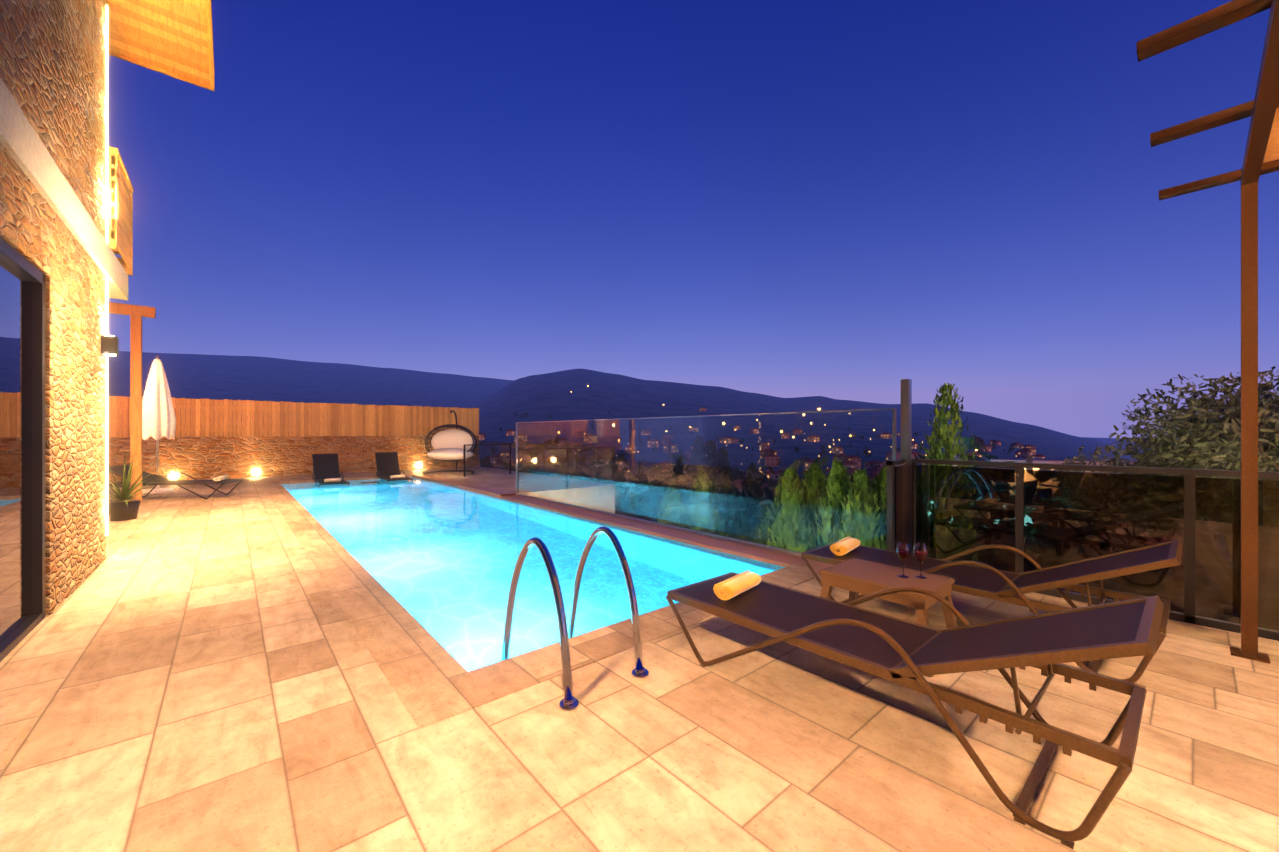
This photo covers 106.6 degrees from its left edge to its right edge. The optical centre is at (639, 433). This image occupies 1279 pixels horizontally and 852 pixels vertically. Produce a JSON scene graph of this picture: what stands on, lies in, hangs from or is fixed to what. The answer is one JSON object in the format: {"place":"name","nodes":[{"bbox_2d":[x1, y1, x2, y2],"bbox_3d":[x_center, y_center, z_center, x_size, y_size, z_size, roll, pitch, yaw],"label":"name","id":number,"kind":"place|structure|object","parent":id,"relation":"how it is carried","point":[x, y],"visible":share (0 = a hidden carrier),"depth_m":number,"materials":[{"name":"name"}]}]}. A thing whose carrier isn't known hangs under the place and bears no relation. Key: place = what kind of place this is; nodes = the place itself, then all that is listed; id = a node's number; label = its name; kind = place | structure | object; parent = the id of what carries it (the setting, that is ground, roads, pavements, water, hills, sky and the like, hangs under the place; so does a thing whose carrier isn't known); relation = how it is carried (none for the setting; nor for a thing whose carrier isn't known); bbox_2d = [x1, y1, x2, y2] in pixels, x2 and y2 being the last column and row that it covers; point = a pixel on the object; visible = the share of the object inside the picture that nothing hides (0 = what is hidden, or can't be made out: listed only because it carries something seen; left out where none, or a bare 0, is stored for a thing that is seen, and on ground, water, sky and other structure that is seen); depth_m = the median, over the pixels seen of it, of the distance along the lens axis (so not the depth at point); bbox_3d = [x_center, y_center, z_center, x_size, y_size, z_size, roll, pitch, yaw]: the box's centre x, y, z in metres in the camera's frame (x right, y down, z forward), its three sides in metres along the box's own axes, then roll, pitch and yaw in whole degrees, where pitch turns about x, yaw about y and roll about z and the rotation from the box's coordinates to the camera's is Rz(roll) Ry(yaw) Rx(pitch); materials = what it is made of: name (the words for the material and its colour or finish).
{"place":"outdoors","nodes":[
{"label":"outdoors","id":0,"kind":"place"},
{"bbox_2d":[412,473,831,567],"bbox_3d":[-2.616,1.449,9.976,0.370,0.306,14.100,0,0,-41],"label":"pool ledge","id":1,"kind":"object","parent":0,"point":[767,556],"visible":0.29,"depth_m":6.68,"materials":[{"name":"brown stone"}]},
{"bbox_2d":[0,467,1278,851],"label":"patio floor","id":2,"kind":"structure","parent":0,"point":[182,669],"depth_m":2.03,"materials":[{"name":"beige tile"}]},
{"bbox_2d":[0,0,105,616],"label":"house stone walls","id":3,"kind":"structure","parent":2,"relation":"on","point":[53,65],"depth_m":3.73,"materials":[{"name":"beige stone"}]},
{"bbox_2d":[0,236,44,661],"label":"door frame","id":4,"kind":"object","parent":3,"relation":"attached to","point":[13,257],"visible":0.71,"depth_m":3.30,"materials":[{"name":"black metal"}]},
{"bbox_2d":[0,258,31,643],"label":"sliding glass door","id":5,"kind":"structure","parent":4,"relation":"in","point":[15,449],"depth_m":3.03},
{"bbox_2d":[0,78,127,299],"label":"house floor slab band","id":6,"kind":"object","parent":3,"relation":"attached to","point":[23,145],"visible":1,"depth_m":3.35,"materials":[{"name":"white paint"}]},
{"bbox_2d":[108,146,133,275],"bbox_3d":[-7.383,-2.448,4.061,4.130,1.060,1.100,0,0,-41],"label":"balcony railing","id":7,"kind":"object","parent":6,"relation":"on","point":[120,212],"visible":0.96,"depth_m":5.23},
{"bbox_2d":[106,5,107,534],"bbox_3d":[-5.482,-1.673,4.910,0.012,5.450,0.020,0,0,-41],"label":"light strip","id":8,"kind":"object","parent":3,"relation":"attached to","point":[106,276],"visible":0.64,"depth_m":4.90,"materials":[{"name":"white plastic"}]},
{"bbox_2d":[101,335,118,355],"bbox_3d":[-5.321,-0.878,4.791,0.110,0.180,0.100,0,0,-41],"label":"wall lamp","id":9,"kind":"object","parent":3,"relation":"attached to","point":[109,344],"visible":0.93,"depth_m":4.76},
{"bbox_2d":[106,0,213,90],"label":"house roof overhang","id":10,"kind":"object","parent":3,"relation":"attached to","point":[173,38],"visible":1,"depth_m":5.65,"materials":[{"name":"brown wood"}]},
{"bbox_2d":[108,499,140,520],"bbox_3d":[-7.771,1.162,7.183,0.360,0.280,0.360,0,0,-41],"label":"yucca pot","id":11,"kind":"object","parent":2,"relation":"on","point":[119,510],"visible":0.9,"depth_m":7.08,"materials":[{"name":"ceramic"}]},
{"bbox_2d":[108,457,189,506],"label":"yucca leaves","id":12,"kind":"object","parent":11,"relation":"in","point":[125,495],"visible":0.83,"depth_m":7.13,"materials":[{"name":"green plant"}]},
{"bbox_2d":[108,302,155,502],"bbox_3d":[-10.709,-0.538,7.790,3.945,3.680,0.140,0,0,-41],"label":"pergola post","id":13,"kind":"object","parent":2,"relation":"on","point":[136,313],"visible":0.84,"depth_m":8.86,"materials":[{"name":"brown wood"}]},
{"bbox_2d":[142,485,173,493],"bbox_3d":[-10.631,1.152,10.519,0.540,0.300,0.540,0,0,-41],"label":"parasol base","id":14,"kind":"object","parent":2,"relation":"on","point":[157,488],"visible":0.67,"depth_m":10.41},
{"bbox_2d":[156,355,158,474],"bbox_3d":[-10.631,-0.248,10.519,0.060,2.960,0.057,0,0,-41],"label":"parasol pole","id":15,"kind":"object","parent":14,"relation":"in","point":[157,451],"visible":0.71,"depth_m":10.50,"materials":[{"name":"grey metal"}]},
{"bbox_2d":[142,359,175,439],"bbox_3d":[-10.631,-0.738,10.519,0.594,1.780,0.594,0,0,-41],"label":"parasol canopy","id":16,"kind":"object","parent":15,"relation":"attached to","point":[158,418],"visible":0.98,"depth_m":10.40,"materials":[{"name":"white fabric"}]},
{"bbox_2d":[108,465,242,500],"bbox_3d":[-9.283,0.969,9.521,2.038,0.666,0.684,0,0,-14],"label":"lounge chair","id":17,"kind":"object","parent":2,"relation":"on","point":[117,470],"visible":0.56,"depth_m":9.39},
{"bbox_2d":[213,475,227,480],"bbox_3d":[-8.534,0.920,9.709,0.130,0.094,0.360,0,0,-22],"label":"lounger towel","id":18,"kind":"object","parent":17,"relation":"on","point":[220,478],"visible":1,"depth_m":9.59,"materials":[{"name":"fabric"}]},
{"bbox_2d":[108,436,478,483],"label":"stone wall","id":19,"kind":"structure","parent":2,"relation":"on","point":[198,458],"depth_m":14.33,"materials":[{"name":"brown stone"}]},
{"bbox_2d":[108,396,478,436],"bbox_3d":[-11.022,-0.439,14.666,12.431,1.082,0.070,0,0,-41],"label":"wooden fence","id":20,"kind":"object","parent":19,"relation":"on","point":[200,417],"visible":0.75,"depth_m":14.91,"materials":[{"name":"brown wood"}]},
{"bbox_2d":[168,462,421,478],"bbox_3d":[-10.205,1.142,14.899,6.444,0.210,0.210,0,0,-41],"label":"lamp lens","id":21,"kind":"object","parent":2,"relation":"on","point":[256,471],"depth_m":13.91,"materials":[{"name":"white glass"}]},
{"bbox_2d":[311,453,349,486],"bbox_3d":[-8.597,1.112,13.198,0.684,1.039,1.983,0,0,-41],"label":"lounge chair","id":22,"kind":"object","parent":2,"relation":"on","point":[325,466],"visible":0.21,"depth_m":13.52,"materials":[{"name":"black fabric"}]},
{"bbox_2d":[324,478,340,481],"bbox_3d":[-8.176,1.250,12.708,0.130,0.094,0.360,0,0,41],"label":"rolled towel","id":23,"kind":"object","parent":22,"relation":"on","point":[332,480],"visible":1,"depth_m":12.67,"materials":[{"name":"white fabric"}]},
{"bbox_2d":[374,452,412,481],"bbox_3d":[-7.393,1.112,14.232,0.684,1.039,1.983,0,0,-41],"label":"lounge chair","id":24,"kind":"object","parent":2,"relation":"on","point":[387,465],"visible":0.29,"depth_m":14.56,"materials":[{"name":"black fabric"}]},
{"bbox_2d":[390,475,404,477],"bbox_3d":[-6.972,1.250,13.743,0.130,0.094,0.360,0,0,41],"label":"rolled towel","id":25,"kind":"object","parent":24,"relation":"on","point":[397,476],"visible":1,"depth_m":13.69,"materials":[{"name":"white fabric"}]},
{"bbox_2d":[423,410,476,473],"bbox_3d":[-6.152,0.272,15.635,1.617,2.060,1.156,0,0,-12],"label":"frame","id":26,"kind":"object","parent":2,"relation":"on","point":[457,426],"visible":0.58,"depth_m":15.53,"materials":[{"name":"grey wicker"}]},
{"bbox_2d":[427,429,474,459],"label":"pod chair cushions","id":27,"kind":"object","parent":26,"relation":"in","point":[448,444],"visible":0.83,"depth_m":15.55,"materials":[{"name":"white fabric"}]},
{"bbox_2d":[464,442,614,492],"bbox_3d":[-4.444,0.822,14.444,2.680,0.960,8.640,0,0,-41],"label":"fence frame","id":28,"kind":"object","parent":2,"relation":"on","point":[578,447],"visible":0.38,"depth_m":12.24,"materials":[{"name":"brown metal"}]},
{"bbox_2d":[465,443,612,487],"bbox_3d":[-4.388,0.812,14.439,2.560,0.880,8.520,0,0,-41],"label":"glass fence","id":29,"kind":"object","parent":28,"relation":"in","point":[609,455],"visible":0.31,"depth_m":13.95,"materials":[{"name":"clear glass"}]},
{"bbox_2d":[261,474,823,728],"bbox_3d":[-4.160,1.339,8.650,3.700,0.086,14.100,0,0,-41],"label":"pool coping","id":30,"kind":"object","parent":2,"relation":"on","point":[431,679],"visible":0.74,"depth_m":2.99,"materials":[{"name":"beige stone"}]},
{"bbox_2d":[501,527,648,710],"bbox_3d":[-0.408,1.502,2.710,0.550,1.900,0.840,0,0,-41],"label":"pool ladder","id":31,"kind":"object","parent":2,"relation":"on","point":[569,702],"visible":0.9,"depth_m":2.59,"materials":[{"name":"silver metal"}]},
{"bbox_2d":[819,558,957,676],"bbox_3d":[1.522,1.090,2.958,0.525,0.436,0.685,0,0,-41],"label":"side table","id":32,"kind":"object","parent":2,"relation":"on","point":[855,577],"visible":0.71,"depth_m":2.86,"materials":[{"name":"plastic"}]},
{"bbox_2d":[896,542,910,577],"bbox_3d":[1.602,0.769,2.895,0.082,0.205,0.082,0,0,-41],"label":"wine glass","id":33,"kind":"object","parent":32,"relation":"on","point":[898,546],"visible":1,"depth_m":2.89,"materials":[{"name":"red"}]},
{"bbox_2d":[897,549,909,560],"bbox_3d":[1.602,0.745,2.895,0.078,0.062,0.078,0,0,-41],"label":"wine","id":34,"kind":"object","parent":33,"relation":"in","point":[905,555],"visible":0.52,"depth_m":2.88,"materials":[{"name":"red liquid"}]},
{"bbox_2d":[913,542,928,578],"bbox_3d":[1.700,0.769,2.880,0.082,0.205,0.082,0,0,-41],"label":"wine glass","id":35,"kind":"object","parent":32,"relation":"on","point":[920,547],"visible":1,"depth_m":2.88,"materials":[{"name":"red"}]},
{"bbox_2d":[914,550,927,561],"bbox_3d":[1.700,0.745,2.880,0.078,0.062,0.078,0,0,-41],"label":"wine","id":36,"kind":"object","parent":35,"relation":"in","point":[918,556],"visible":0.54,"depth_m":2.86,"materials":[{"name":"red liquid"}]},
{"bbox_2d":[666,572,1163,848],"bbox_3d":[1.067,0.956,2.352,0.684,0.691,2.026,0,0,-41],"label":"lounge chair","id":37,"kind":"object","parent":2,"relation":"on","point":[905,653],"visible":1,"depth_m":1.88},
{"bbox_2d":[801,540,1181,682],"bbox_3d":[2.201,0.956,3.287,0.684,0.691,2.026,0,0,-41],"label":"lounge chair","id":38,"kind":"object","parent":2,"relation":"on","point":[981,579],"visible":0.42,"depth_m":2.91,"materials":[{"name":"brown fabric"}]},
{"bbox_2d":[886,458,1278,640],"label":"railing frame","id":39,"kind":"object","parent":2,"relation":"on","point":[1188,615],"visible":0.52,"depth_m":3.54,"materials":[{"name":"black metal"}]},
{"bbox_2d":[895,464,1278,630],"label":"glass balustrade","id":40,"kind":"object","parent":39,"relation":"in","point":[1069,516],"visible":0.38,"depth_m":3.59,"materials":[{"name":"clear glass"}]},
{"bbox_2d":[1137,0,1278,663],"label":"pergola","id":41,"kind":"object","parent":2,"relation":"on","point":[1261,107],"visible":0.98,"depth_m":2.75,"materials":[{"name":"brown wood"}]},
{"bbox_2d":[1263,108,1278,162],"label":"pergola canopy","id":42,"kind":"object","parent":41,"relation":"on","point":[1272,152],"depth_m":2.68,"materials":[{"name":"fabric"}]},
{"bbox_3d":[-4.027,2.092,8.764,3.350,1.420,13.400,0,0,-41],"label":"pool","id":43,"kind":"object","parent":2,"relation":"in","visible":0},
{"bbox_2d":[281,477,784,671],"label":"pool water","id":44,"kind":"structure","parent":43,"relation":"in","point":[437,561],"depth_m":5.11,"materials":[{"name":"teal liquid"}]},
{"bbox_2d":[516,379,911,556],"bbox_3d":[-0.075,0.422,7.355,0.130,1.840,7.832,0,0,-41],"label":"glass railing frame","id":45,"kind":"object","parent":43,"relation":"on","point":[906,420],"depth_m":4.43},
{"bbox_2d":[517,411,891,551],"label":"glass pool panel","id":46,"kind":"structure","parent":45,"relation":"in","point":[619,460],"depth_m":6.99,"materials":[{"name":"clear glass"}]},
{"bbox_2d":[108,351,1219,619],"bbox_3d":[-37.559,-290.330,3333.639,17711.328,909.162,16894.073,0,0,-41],"label":"mountain","id":47,"kind":"structure","parent":0,"point":[574,397],"depth_m":1205.20,"materials":[{"name":"blue"}]},
{"bbox_2d":[557,495,614,513],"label":"terrace retaining wall","id":48,"kind":"structure","parent":47,"relation":"on","point":[604,502],"depth_m":11.68,"materials":[{"name":"paint"}]},
{"bbox_2d":[608,462,625,504],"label":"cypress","id":49,"kind":"object","parent":47,"relation":"on","point":[617,472],"depth_m":44.59,"materials":[{"name":"green plant"}]},
{"bbox_2d":[626,473,656,521],"bbox_3d":[-0.031,6.973,37.926,3.940,7.639,3.837,0,0,-41],"label":"cypress","id":50,"kind":"object","parent":47,"relation":"on","point":[641,489],"depth_m":37.22,"materials":[{"name":"green plant"}]},
{"bbox_2d":[668,439,674,477],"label":"street lamp","id":51,"kind":"object","parent":47,"relation":"on","point":[669,454],"depth_m":63.09,"materials":[{"name":"brown"}]},
{"bbox_2d":[657,485,690,528],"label":"thuja","id":52,"kind":"object","parent":47,"relation":"on","point":[671,505],"depth_m":9.22,"materials":[{"name":"green plant"}]},
{"bbox_2d":[675,454,688,487],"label":"cypress","id":53,"kind":"object","parent":47,"relation":"on","point":[685,483],"depth_m":59.26,"materials":[{"name":"green plant"}]},
{"bbox_2d":[686,435,706,482],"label":"cypress","id":54,"kind":"object","parent":47,"relation":"on","point":[698,442],"depth_m":54.13,"materials":[{"name":"green plant"}]},
{"bbox_2d":[678,469,727,536],"bbox_3d":[1.106,2.619,9.046,2.127,3.884,2.201,0,0,-41],"label":"thuja","id":55,"kind":"object","parent":47,"relation":"on","point":[712,518],"depth_m":8.97,"materials":[{"name":"green plant"}]},
{"bbox_2d":[700,439,718,480],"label":"cypress","id":56,"kind":"object","parent":47,"relation":"on","point":[710,450],"depth_m":50.96,"materials":[{"name":"green plant"}]},
{"bbox_2d":[710,447,741,538],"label":"cypress","id":57,"kind":"object","parent":47,"relation":"on","point":[729,491],"depth_m":48.54,"materials":[{"name":"green plant"}]},
{"bbox_2d":[738,463,762,541],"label":"cypress","id":58,"kind":"object","parent":47,"relation":"on","point":[752,467],"depth_m":59.66,"materials":[{"name":"green plant"}]},
{"bbox_2d":[726,523,776,544],"bbox_3d":[2.422,3.427,10.562,2.588,2.954,2.651,0,0,-41],"label":"plant","id":59,"kind":"object","parent":47,"relation":"on","point":[746,538],"depth_m":10.91,"materials":[{"name":"green plant"}]},
{"bbox_2d":[479,408,1045,496],"bbox_3d":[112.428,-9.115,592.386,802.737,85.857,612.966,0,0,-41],"label":"town walls","id":60,"kind":"structure","parent":47,"relation":"on","point":[810,439],"depth_m":502.64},
{"bbox_2d":[479,407,1043,488],"bbox_3d":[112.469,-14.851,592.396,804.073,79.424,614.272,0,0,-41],"label":"town roofs","id":61,"kind":"structure","parent":60,"relation":"attached to","point":[845,462],"depth_m":358.96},
{"bbox_2d":[479,430,1043,477],"bbox_3d":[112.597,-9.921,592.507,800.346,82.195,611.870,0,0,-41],"label":"lit town windows","id":62,"kind":"structure","parent":60,"relation":"attached to","point":[729,439],"depth_m":487.19,"materials":[{"name":"yellow glass"}]},
{"bbox_2d":[489,410,1038,482],"bbox_3d":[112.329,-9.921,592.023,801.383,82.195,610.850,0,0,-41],"label":"dark town windows","id":63,"kind":"structure","parent":47,"relation":"on","point":[763,448],"depth_m":497.03,"materials":[{"name":"grey"}]},
{"bbox_2d":[753,467,821,552],"bbox_3d":[2.240,2.513,7.398,2.217,3.982,2.278,0,0,-41],"label":"thuja","id":64,"kind":"object","parent":47,"relation":"on","point":[778,523],"depth_m":7.20,"materials":[{"name":"green plant"}]},
{"bbox_2d":[784,463,834,547],"bbox_3d":[2.904,2.489,7.717,2.226,4.029,2.366,0,0,-41],"label":"thuja","id":65,"kind":"object","parent":47,"relation":"on","point":[811,478],"depth_m":7.48,"materials":[{"name":"green plant"}]},
{"bbox_2d":[812,459,821,469],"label":"cypress","id":66,"kind":"object","parent":47,"relation":"on","point":[816,461],"depth_m":65.32,"materials":[{"name":"green plant"}]},
{"bbox_2d":[805,460,865,551],"bbox_3d":[2.966,2.444,6.839,2.420,4.118,2.260,0,0,-41],"label":"thuja","id":67,"kind":"object","parent":47,"relation":"on","point":[829,509],"depth_m":6.81,"materials":[{"name":"green plant"}]},
{"bbox_2d":[821,469,886,549],"bbox_3d":[2.931,2.492,6.252,2.191,4.023,2.244,0,0,-41],"label":"thuja","id":68,"kind":"object","parent":47,"relation":"on","point":[863,503],"depth_m":6.24,"materials":[{"name":"green plant"}]},
{"bbox_2d":[479,411,1240,623],"bbox_3d":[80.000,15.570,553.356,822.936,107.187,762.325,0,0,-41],"label":"valley trees","id":69,"kind":"object","parent":47,"relation":"on","point":[767,501],"depth_m":37.90,"materials":[{"name":"green plant"}]},
{"bbox_2d":[865,465,886,545],"bbox_3d":[3.596,2.483,6.970,2.152,4.040,2.180,0,0,-41],"label":"thuja","id":70,"kind":"object","parent":47,"relation":"on","point":[877,483],"depth_m":6.78,"materials":[{"name":"green plant"}]},
{"bbox_2d":[915,383,975,466],"bbox_3d":[3.920,1.934,6.059,1.345,5.158,1.348,0,0,-41],"label":"young tree","id":71,"kind":"object","parent":47,"relation":"on","point":[942,431],"depth_m":6.04,"materials":[{"name":"green plant"}]},
{"bbox_2d":[915,456,1142,473],"bbox_3d":[29.132,5.602,35.253,15.534,7.200,7.800,0,0,25],"label":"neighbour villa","id":72,"kind":"object","parent":47,"relation":"on","point":[1044,460],"visible":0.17,"depth_m":35.74,"materials":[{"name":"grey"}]},
{"bbox_2d":[1057,366,1278,630],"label":"olive tree","id":73,"kind":"object","parent":47,"relation":"on","point":[1220,449],"depth_m":5.30,"materials":[{"name":"green plant"}]},
{"bbox_2d":[108,0,1278,437],"label":"sky","id":74,"kind":"structure","parent":0,"point":[852,200],"materials":[{"name":"blue"}]},
{"bbox_2d":[713,570,760,599],"bbox_3d":[0.599,0.920,2.895,0.130,0.094,0.360,0,0,41],"label":"lounger towel","id":75,"kind":"object","parent":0,"point":[732,587],"visible":1,"depth_m":2.82,"materials":[{"name":"yellow fabric"}]},
{"bbox_2d":[830,536,860,555],"bbox_3d":[1.681,0.920,3.891,0.130,0.094,0.360,0,0,41],"label":"lounger towel","id":76,"kind":"object","parent":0,"point":[843,546],"visible":1,"depth_m":3.79,"materials":[{"name":"fabric"}]},
{"bbox_3d":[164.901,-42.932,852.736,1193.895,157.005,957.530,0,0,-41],"label":"town lamp poles","id":77,"kind":"structure","parent":0,"visible":0},
{"bbox_2d":[521,392,976,459],"bbox_3d":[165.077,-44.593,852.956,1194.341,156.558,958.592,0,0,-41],"label":"city lights","id":78,"kind":"object","parent":77,"relation":"attached to","point":[757,419],"visible":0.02,"depth_m":679.38}
]}

